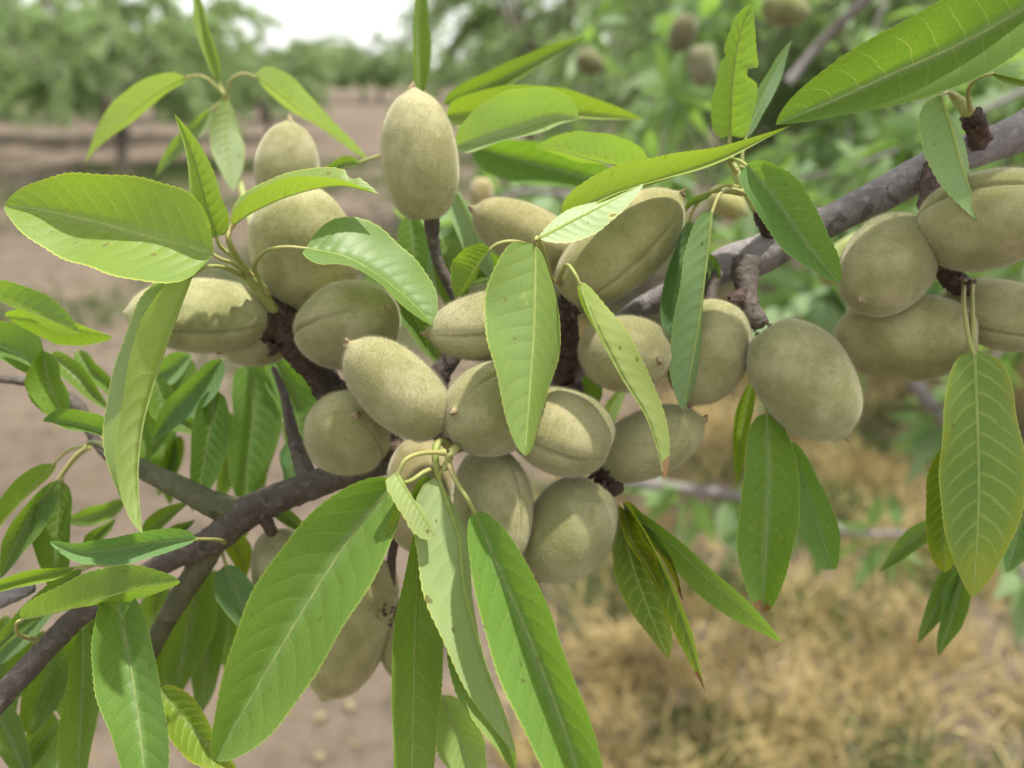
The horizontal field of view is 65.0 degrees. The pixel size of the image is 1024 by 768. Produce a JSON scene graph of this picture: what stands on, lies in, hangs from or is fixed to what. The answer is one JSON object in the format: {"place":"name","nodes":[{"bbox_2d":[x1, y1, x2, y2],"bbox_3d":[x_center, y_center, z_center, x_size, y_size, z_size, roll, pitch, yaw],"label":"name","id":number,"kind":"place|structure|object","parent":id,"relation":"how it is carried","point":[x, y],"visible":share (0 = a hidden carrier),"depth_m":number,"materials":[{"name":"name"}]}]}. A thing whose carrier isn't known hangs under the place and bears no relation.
{"place":"outdoors","nodes":[
{"label":"outdoors","id":0,"kind":"place"},
{"bbox_2d":[13,0,759,75],"label":"sky","id":1,"kind":"structure","parent":0,"point":[307,19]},
{"bbox_2d":[364,165,569,336],"bbox_3d":[-0.043,-0.178,0.980,0.346,0.251,0.185,-8,22,-19],"label":"leafy branch","id":2,"kind":"object","parent":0,"point":[536,197],"visible":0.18,"depth_m":0.96,"materials":[{"name":"green plant"}]},
{"bbox_2d":[0,78,1023,767],"bbox_3d":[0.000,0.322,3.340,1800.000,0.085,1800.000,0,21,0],"label":"ground","id":3,"kind":"structure","parent":0,"point":[38,154],"depth_m":3.10,"materials":[{"name":"soil"}]},
{"bbox_2d":[0,0,256,139],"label":"almond tree","id":4,"kind":"object","parent":3,"relation":"on","point":[15,26],"visible":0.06,"depth_m":17.97,"materials":[{"name":"green plant"}]},
{"bbox_2d":[0,0,288,172],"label":"almond tree","id":5,"kind":"object","parent":3,"relation":"on","point":[86,80],"visible":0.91,"depth_m":11.83,"materials":[{"name":"green plant"}]},
{"bbox_2d":[172,26,344,120],"bbox_3d":[-8.525,-10.463,27.039,5.576,3.176,4.426,-6,22,-15],"label":"almond tree","id":6,"kind":"object","parent":3,"relation":"on","point":[281,60],"visible":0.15,"depth_m":26.41,"materials":[{"name":"green plant"}]},
{"bbox_2d":[186,25,354,131],"bbox_3d":[-5.958,-7.126,19.240,4.461,2.541,3.541,-3,21,-7],"label":"almond tree","id":7,"kind":"object","parent":3,"relation":"on","point":[252,93],"visible":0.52,"depth_m":18.83,"materials":[{"name":"green plant"}]},
{"bbox_2d":[318,42,412,102],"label":"almond tree","id":8,"kind":"object","parent":3,"relation":"on","point":[369,67],"visible":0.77,"depth_m":42.80,"materials":[{"name":"green plant"}]},
{"bbox_2d":[321,29,434,102],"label":"almond tree","id":9,"kind":"object","parent":3,"relation":"on","point":[394,63],"visible":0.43,"depth_m":43.58,"materials":[{"name":"green plant"}]},
{"bbox_2d":[0,151,802,400],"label":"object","id":10,"kind":"object","parent":3,"relation":"on","point":[182,170],"visible":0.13,"depth_m":7.83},
{"bbox_2d":[375,0,757,205],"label":"almond tree","id":11,"kind":"object","parent":3,"relation":"on","point":[523,32],"visible":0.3,"depth_m":7.81,"materials":[{"name":"green plant"}]},
{"bbox_2d":[491,0,1010,290],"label":"almond tree","id":12,"kind":"object","parent":3,"relation":"on","point":[653,7],"visible":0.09,"depth_m":4.94,"materials":[{"name":"green plant"}]},
{"bbox_2d":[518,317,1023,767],"bbox_3d":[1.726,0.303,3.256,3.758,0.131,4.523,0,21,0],"label":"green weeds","id":13,"kind":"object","parent":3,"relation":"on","point":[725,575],"visible":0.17,"depth_m":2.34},
{"bbox_2d":[518,0,1023,353],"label":"almond tree","id":14,"kind":"object","parent":3,"relation":"on","point":[820,19],"visible":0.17,"depth_m":4.22,"materials":[{"name":"green plant"}]},
{"bbox_2d":[539,0,629,141],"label":"leafy branch","id":15,"kind":"object","parent":14,"relation":"attached to","point":[586,31],"visible":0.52,"depth_m":1.77,"materials":[{"name":"green plant"}]},
{"bbox_2d":[610,0,684,167],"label":"leafy branch","id":16,"kind":"object","parent":14,"relation":"attached to","point":[641,111],"visible":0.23,"depth_m":2.06,"materials":[{"name":"green plant"}]},
{"bbox_2d":[620,0,767,226],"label":"leafy branch","id":17,"kind":"object","parent":14,"relation":"attached to","point":[671,72],"visible":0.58,"depth_m":1.15,"materials":[{"name":"green plant"}]},
{"bbox_2d":[704,169,917,297],"bbox_3d":[0.581,-0.284,1.495,0.516,0.274,0.192,-4,21,-9],"label":"leafy branch","id":18,"kind":"object","parent":14,"relation":"attached to","point":[723,234],"visible":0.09,"depth_m":1.49,"materials":[{"name":"green plant"}]},
{"bbox_2d":[783,0,871,86],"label":"branch","id":19,"kind":"object","parent":14,"relation":"attached to","point":[833,30],"visible":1,"depth_m":1.08,"materials":[{"name":"grey plant"}]},
{"bbox_2d":[760,0,811,25],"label":"almond","id":20,"kind":"object","parent":19,"relation":"attached to","point":[786,12],"visible":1,"depth_m":0.68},
{"bbox_2d":[805,0,923,191],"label":"leafy branch","id":21,"kind":"object","parent":14,"relation":"attached to","point":[868,121],"visible":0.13,"depth_m":1.65,"materials":[{"name":"green plant"}]},
{"bbox_2d":[706,57,1023,222],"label":"leafy branch","id":22,"kind":"object","parent":14,"relation":"attached to","point":[818,154],"visible":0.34,"depth_m":1.70,"materials":[{"name":"green plant"}]},
{"bbox_2d":[751,261,1023,339],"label":"leafy branch","id":23,"kind":"object","parent":14,"relation":"attached to","point":[820,304],"visible":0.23,"depth_m":1.14,"materials":[{"name":"green plant"}]},
{"bbox_2d":[718,49,1023,262],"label":"leafy branch","id":24,"kind":"object","parent":23,"relation":"on","point":[900,140],"visible":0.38,"depth_m":1.12,"materials":[{"name":"green plant"}]},
{"bbox_2d":[0,81,1023,715],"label":"branch","id":25,"kind":"object","parent":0,"point":[746,264],"depth_m":0.24,"materials":[{"name":"wood"}]},
{"bbox_2d":[0,704,31,767],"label":"leaf","id":26,"kind":"object","parent":25,"relation":"attached to","point":[14,751],"visible":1,"depth_m":0.25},
{"bbox_2d":[0,321,43,372],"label":"leaf","id":27,"kind":"object","parent":25,"relation":"attached to","point":[21,348],"visible":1,"depth_m":0.25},
{"bbox_2d":[0,280,79,333],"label":"leaf","id":28,"kind":"object","parent":25,"relation":"attached to","point":[47,311],"visible":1,"depth_m":0.22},
{"bbox_2d":[19,648,68,734],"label":"leaf","id":29,"kind":"object","parent":25,"relation":"attached to","point":[43,692],"visible":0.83,"depth_m":0.26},
{"bbox_2d":[0,443,89,526],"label":"leaf","id":30,"kind":"object","parent":25,"relation":"attached to","point":[21,488],"visible":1,"depth_m":0.25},
{"bbox_2d":[0,444,90,578],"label":"leaf","id":31,"kind":"object","parent":25,"relation":"attached to","point":[19,538],"visible":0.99,"depth_m":0.24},
{"bbox_2d":[24,351,69,414],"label":"leaf","id":32,"kind":"object","parent":25,"relation":"attached to","point":[46,389],"visible":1,"depth_m":0.24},
{"bbox_2d":[5,310,111,345],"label":"leaf","id":33,"kind":"object","parent":25,"relation":"attached to","point":[86,336],"visible":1,"depth_m":0.24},
{"bbox_2d":[29,446,91,584],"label":"leaf","id":34,"kind":"object","parent":25,"relation":"attached to","point":[57,527],"visible":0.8,"depth_m":0.25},
{"bbox_2d":[57,627,98,767],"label":"leaf","id":35,"kind":"object","parent":25,"relation":"attached to","point":[78,720],"visible":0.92,"depth_m":0.23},
{"bbox_2d":[50,351,106,409],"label":"leaf","id":36,"kind":"object","parent":25,"relation":"attached to","point":[74,373],"visible":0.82,"depth_m":0.28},
{"bbox_2d":[14,564,179,643],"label":"leaf","id":37,"kind":"object","parent":25,"relation":"attached to","point":[117,584],"visible":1,"depth_m":0.20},
{"bbox_2d":[4,172,255,283],"bbox_3d":[-0.096,-0.036,0.197,0.058,0.031,0.031,-5,22,-14],"label":"leaf","id":38,"kind":"object","parent":25,"relation":"attached to","point":[134,227],"visible":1,"depth_m":0.20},
{"bbox_2d":[91,598,169,767],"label":"leaf","id":39,"kind":"object","parent":25,"relation":"attached to","point":[127,688],"visible":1,"depth_m":0.20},
{"bbox_2d":[50,528,226,565],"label":"leaf","id":40,"kind":"object","parent":25,"relation":"attached to","point":[128,548],"visible":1,"depth_m":0.21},
{"bbox_2d":[85,72,224,160],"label":"leaf","id":41,"kind":"object","parent":25,"relation":"attached to","point":[134,102],"visible":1,"depth_m":0.31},
{"bbox_2d":[102,264,245,533],"bbox_3d":[-0.090,-0.002,0.207,0.023,0.056,0.062,6,22,15],"label":"leaf","id":42,"kind":"object","parent":25,"relation":"attached to","point":[141,353],"visible":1,"depth_m":0.20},
{"bbox_2d":[151,358,224,440],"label":"leaf","id":43,"kind":"object","parent":25,"relation":"attached to","point":[179,406],"visible":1,"depth_m":0.27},
{"bbox_2d":[163,574,216,689],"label":"leaf","id":44,"kind":"object","parent":25,"relation":"attached to","point":[186,644],"visible":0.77,"depth_m":0.27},
{"bbox_2d":[123,275,267,354],"bbox_3d":[-0.090,-0.020,0.232,0.041,0.023,0.027,0,21,0],"label":"almond","id":45,"kind":"object","parent":25,"relation":"attached to","point":[221,315],"visible":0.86,"depth_m":0.22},
{"bbox_2d":[161,685,236,767],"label":"leaf","id":46,"kind":"object","parent":25,"relation":"attached to","point":[190,730],"visible":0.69,"depth_m":0.23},
{"bbox_2d":[174,114,234,260],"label":"leaf","id":47,"kind":"object","parent":25,"relation":"attached to","point":[204,191],"visible":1,"depth_m":0.20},
{"bbox_2d":[191,601,226,710],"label":"leaf","id":48,"kind":"object","parent":25,"relation":"attached to","point":[204,676],"visible":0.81,"depth_m":0.28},
{"bbox_2d":[190,391,229,510],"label":"leaf","id":49,"kind":"object","parent":25,"relation":"attached to","point":[210,434],"visible":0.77,"depth_m":0.27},
{"bbox_2d":[210,101,244,189],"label":"leaf","id":50,"kind":"object","parent":25,"relation":"attached to","point":[227,146],"visible":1,"depth_m":0.31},
{"bbox_2d":[213,551,253,626],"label":"leaf","id":51,"kind":"object","parent":25,"relation":"attached to","point":[233,587],"visible":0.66,"depth_m":0.25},
{"bbox_2d":[228,366,278,496],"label":"leaf","id":52,"kind":"object","parent":25,"relation":"attached to","point":[253,438],"visible":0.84,"depth_m":0.28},
{"bbox_2d":[252,114,319,185],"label":"almond","id":53,"kind":"object","parent":25,"relation":"attached to","point":[287,145],"visible":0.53,"depth_m":0.26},
{"bbox_2d":[265,358,317,447],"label":"leaf","id":54,"kind":"object","parent":25,"relation":"attached to","point":[302,397],"visible":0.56,"depth_m":0.28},
{"bbox_2d":[224,67,366,157],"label":"leaf","id":55,"kind":"object","parent":25,"relation":"attached to","point":[287,91],"visible":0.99,"depth_m":0.31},
{"bbox_2d":[245,188,357,310],"bbox_3d":[-0.062,-0.041,0.236,0.034,0.041,0.032,0,21,0],"label":"almond","id":56,"kind":"object","parent":25,"relation":"attached to","point":[294,278],"visible":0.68,"depth_m":0.22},
{"bbox_2d":[225,167,377,283],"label":"leaf","id":57,"kind":"object","parent":25,"relation":"attached to","point":[263,195],"visible":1,"depth_m":0.21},
{"bbox_2d":[210,465,447,761],"bbox_3d":[-0.037,0.053,0.187,0.068,0.059,0.018,-17,27,-37],"label":"leaf","id":58,"kind":"object","parent":25,"relation":"attached to","point":[312,585],"visible":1,"depth_m":0.18,"materials":[{"name":"plant"}]},
{"bbox_2d":[253,216,437,325],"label":"leaf","id":59,"kind":"object","parent":25,"relation":"attached to","point":[381,256],"visible":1,"depth_m":0.21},
{"bbox_2d":[301,388,391,476],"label":"almond","id":60,"kind":"object","parent":25,"relation":"attached to","point":[344,434],"visible":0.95,"depth_m":0.21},
{"bbox_2d":[292,278,402,371],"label":"almond","id":61,"kind":"object","parent":25,"relation":"attached to","point":[328,319],"visible":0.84,"depth_m":0.21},
{"bbox_2d":[309,559,400,701],"bbox_3d":[-0.049,0.075,0.248,0.029,0.039,0.037,0,21,0],"label":"almond","id":62,"kind":"object","parent":25,"relation":"attached to","point":[351,662],"visible":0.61,"depth_m":0.24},
{"bbox_2d":[339,333,447,442],"bbox_3d":[-0.028,0.001,0.199,0.028,0.029,0.022,0,21,0],"label":"almond","id":63,"kind":"object","parent":25,"relation":"attached to","point":[398,389],"visible":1,"depth_m":0.19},
{"bbox_2d":[385,449,446,539],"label":"leaf","id":64,"kind":"object","parent":25,"relation":"attached to","point":[413,512],"visible":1,"depth_m":0.18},
{"bbox_2d":[391,533,443,767],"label":"leaf","id":65,"kind":"object","parent":25,"relation":"attached to","point":[417,663],"visible":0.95,"depth_m":0.20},
{"bbox_2d":[385,439,454,551],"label":"almond","id":66,"kind":"object","parent":25,"relation":"attached to","point":[403,533],"visible":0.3,"depth_m":0.23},
{"bbox_2d":[413,0,431,91],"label":"leaf","id":67,"kind":"object","parent":25,"relation":"attached to","point":[422,46],"visible":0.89,"depth_m":0.30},
{"bbox_2d":[419,289,492,361],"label":"almond","id":68,"kind":"object","parent":25,"relation":"attached to","point":[457,329],"visible":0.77,"depth_m":0.20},
{"bbox_2d":[436,694,486,767],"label":"leaf","id":69,"kind":"object","parent":25,"relation":"attached to","point":[460,741],"visible":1,"depth_m":0.22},
{"bbox_2d":[414,437,515,753],"bbox_3d":[-0.014,0.049,0.193,0.017,0.063,0.047,-7,22,-17],"label":"leaf","id":70,"kind":"object","parent":25,"relation":"attached to","point":[444,568],"visible":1,"depth_m":0.19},
{"bbox_2d":[448,190,493,277],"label":"leaf","id":71,"kind":"object","parent":25,"relation":"attached to","point":[461,219],"visible":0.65,"depth_m":0.26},
{"bbox_2d":[443,358,517,459],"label":"almond","id":72,"kind":"object","parent":25,"relation":"attached to","point":[475,424],"visible":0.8,"depth_m":0.20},
{"bbox_2d":[447,650,516,767],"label":"leaf","id":73,"kind":"object","parent":25,"relation":"attached to","point":[491,734],"visible":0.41,"depth_m":0.20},
{"bbox_2d":[451,239,522,298],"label":"leaf","id":74,"kind":"object","parent":25,"relation":"attached to","point":[467,261],"visible":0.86,"depth_m":0.22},
{"bbox_2d":[452,453,534,555],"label":"almond","id":75,"kind":"object","parent":25,"relation":"attached to","point":[499,490],"visible":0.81,"depth_m":0.21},
{"bbox_2d":[443,37,584,105],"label":"leaf","id":76,"kind":"object","parent":25,"relation":"attached to","point":[512,71],"visible":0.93,"depth_m":0.31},
{"bbox_2d":[455,86,578,152],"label":"leaf","id":77,"kind":"object","parent":25,"relation":"attached to","point":[509,114],"visible":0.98,"depth_m":0.26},
{"bbox_2d":[468,195,570,273],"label":"almond","id":78,"kind":"object","parent":25,"relation":"attached to","point":[496,219],"visible":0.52,"depth_m":0.24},
{"bbox_2d":[484,235,560,455],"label":"leaf","id":79,"kind":"object","parent":25,"relation":"attached to","point":[522,322],"visible":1,"depth_m":0.19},
{"bbox_2d":[445,461,602,767],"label":"leaf","id":80,"kind":"object","parent":25,"relation":"attached to","point":[537,682],"visible":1,"depth_m":0.18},
{"bbox_2d":[447,85,642,126],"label":"leaf","id":81,"kind":"object","parent":25,"relation":"attached to","point":[460,109],"visible":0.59,"depth_m":0.28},
{"bbox_2d":[472,139,642,189],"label":"leaf","id":82,"kind":"object","parent":25,"relation":"attached to","point":[519,161],"visible":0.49,"depth_m":0.36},
{"bbox_2d":[515,385,616,478],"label":"almond","id":83,"kind":"object","parent":25,"relation":"attached to","point":[575,435],"visible":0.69,"depth_m":0.20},
{"bbox_2d":[522,476,620,586],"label":"almond","id":84,"kind":"object","parent":25,"relation":"attached to","point":[575,523],"visible":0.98,"depth_m":0.21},
{"bbox_2d":[537,184,642,254],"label":"leaf","id":85,"kind":"object","parent":25,"relation":"attached to","point":[580,222],"visible":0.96,"depth_m":0.21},
{"bbox_2d":[534,131,646,165],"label":"leaf","id":86,"kind":"object","parent":25,"relation":"attached to","point":[592,147],"visible":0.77,"depth_m":0.24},
{"bbox_2d":[555,263,669,478],"bbox_3d":[0.021,-0.008,0.210,0.016,0.049,0.058,-11,24,-26],"label":"leaf","id":87,"kind":"object","parent":25,"relation":"attached to","point":[620,347],"visible":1,"depth_m":0.20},
{"bbox_2d":[554,185,686,310],"bbox_3d":[0.031,-0.039,0.231,0.038,0.036,0.027,0,21,0],"label":"almond","id":88,"kind":"object","parent":25,"relation":"attached to","point":[628,249],"visible":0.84,"depth_m":0.22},
{"bbox_2d":[576,313,673,392],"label":"almond","id":89,"kind":"object","parent":25,"relation":"attached to","point":[651,340],"visible":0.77,"depth_m":0.21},
{"bbox_2d":[618,503,663,594],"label":"leaf","id":90,"kind":"object","parent":25,"relation":"attached to","point":[645,554],"visible":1,"depth_m":0.22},
{"bbox_2d":[611,504,671,658],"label":"leaf","id":91,"kind":"object","parent":25,"relation":"attached to","point":[638,593],"visible":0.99,"depth_m":0.23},
{"bbox_2d":[602,402,707,484],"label":"almond","id":92,"kind":"object","parent":25,"relation":"attached to","point":[633,457],"visible":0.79,"depth_m":0.22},
{"bbox_2d":[623,502,704,689],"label":"leaf","id":93,"kind":"object","parent":25,"relation":"attached to","point":[671,605],"visible":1,"depth_m":0.22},
{"bbox_2d":[561,125,791,212],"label":"leaf","id":94,"kind":"object","parent":25,"relation":"attached to","point":[613,181],"visible":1,"depth_m":0.22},
{"bbox_2d":[660,189,742,338],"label":"leaf","id":95,"kind":"object","parent":25,"relation":"attached to","point":[670,292],"visible":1,"depth_m":0.23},
{"bbox_2d":[630,504,781,641],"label":"leaf","id":96,"kind":"object","parent":25,"relation":"attached to","point":[701,578],"visible":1,"depth_m":0.23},
{"bbox_2d":[669,187,744,409],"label":"leaf","id":97,"kind":"object","parent":25,"relation":"attached to","point":[685,340],"visible":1,"depth_m":0.21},
{"bbox_2d":[667,297,753,407],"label":"almond","id":98,"kind":"object","parent":25,"relation":"attached to","point":[726,338],"visible":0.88,"depth_m":0.22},
{"bbox_2d":[711,4,757,167],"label":"leaf","id":99,"kind":"object","parent":25,"relation":"attached to","point":[734,98],"visible":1,"depth_m":0.22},
{"bbox_2d":[732,383,755,485],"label":"leaf","id":100,"kind":"object","parent":25,"relation":"attached to","point":[743,414],"visible":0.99,"depth_m":0.24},
{"bbox_2d":[739,41,791,168],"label":"leaf","id":101,"kind":"object","parent":25,"relation":"attached to","point":[768,86],"visible":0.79,"depth_m":0.24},
{"bbox_2d":[736,405,799,611],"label":"leaf","id":102,"kind":"object","parent":25,"relation":"attached to","point":[769,517],"visible":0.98,"depth_m":0.23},
{"bbox_2d":[728,158,841,282],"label":"leaf","id":103,"kind":"object","parent":25,"relation":"attached to","point":[785,208],"visible":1,"depth_m":0.21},
{"bbox_2d":[745,317,864,443],"bbox_3d":[0.081,-0.002,0.224,0.033,0.034,0.032,0,21,0],"label":"almond","id":104,"kind":"object","parent":25,"relation":"attached to","point":[804,379],"visible":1,"depth_m":0.21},
{"bbox_2d":[791,441,840,569],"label":"leaf","id":105,"kind":"object","parent":25,"relation":"attached to","point":[818,523],"visible":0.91,"depth_m":0.25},
{"bbox_2d":[838,209,940,318],"bbox_3d":[0.106,-0.034,0.226,0.031,0.030,0.032,0,21,0],"label":"almond","id":106,"kind":"object","parent":25,"relation":"attached to","point":[889,263],"visible":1,"depth_m":0.22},
{"bbox_2d":[776,0,1023,124],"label":"leaf","id":107,"kind":"object","parent":25,"relation":"attached to","point":[939,46],"visible":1,"depth_m":0.20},
{"bbox_2d":[831,293,981,382],"bbox_3d":[0.115,-0.014,0.236,0.039,0.029,0.031,0,21,0],"label":"almond","id":108,"kind":"object","parent":25,"relation":"attached to","point":[923,339],"visible":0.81,"depth_m":0.23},
{"bbox_2d":[918,90,977,220],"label":"leaf","id":109,"kind":"object","parent":25,"relation":"attached to","point":[944,148],"visible":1,"depth_m":0.20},
{"bbox_2d":[925,279,982,571],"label":"leaf","id":110,"kind":"object","parent":25,"relation":"attached to","point":[940,552],"visible":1,"depth_m":0.22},
{"bbox_2d":[937,570,970,655],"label":"leaf","id":111,"kind":"object","parent":25,"relation":"attached to","point":[952,619],"visible":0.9,"depth_m":0.26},
{"bbox_2d":[916,165,1023,273],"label":"almond","id":112,"kind":"object","parent":25,"relation":"attached to","point":[959,238],"visible":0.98,"depth_m":0.21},
{"bbox_2d":[938,279,1023,595],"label":"leaf","id":113,"kind":"object","parent":25,"relation":"attached to","point":[982,512],"visible":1,"depth_m":0.21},
{"bbox_2d":[942,276,1023,353],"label":"almond","id":114,"kind":"object","parent":25,"relation":"attached to","point":[999,308],"visible":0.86,"depth_m":0.23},
{"bbox_2d":[434,283,1023,767],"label":"dry grass","id":115,"kind":"structure","parent":0,"point":[894,663],"depth_m":2.13,"materials":[{"name":"plant"}]},
{"bbox_2d":[623,476,924,607],"bbox_3d":[0.493,0.203,1.220,0.718,0.253,0.170,-4,21,-10],"label":"leafy branch","id":116,"kind":"object","parent":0,"point":[662,494],"visible":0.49,"depth_m":1.18,"materials":[{"name":"green plant"}]},
{"bbox_2d":[887,381,1023,650],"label":"leafy branch","id":117,"kind":"object","parent":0,"point":[921,439],"visible":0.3,"depth_m":1.28,"materials":[{"name":"green plant"}]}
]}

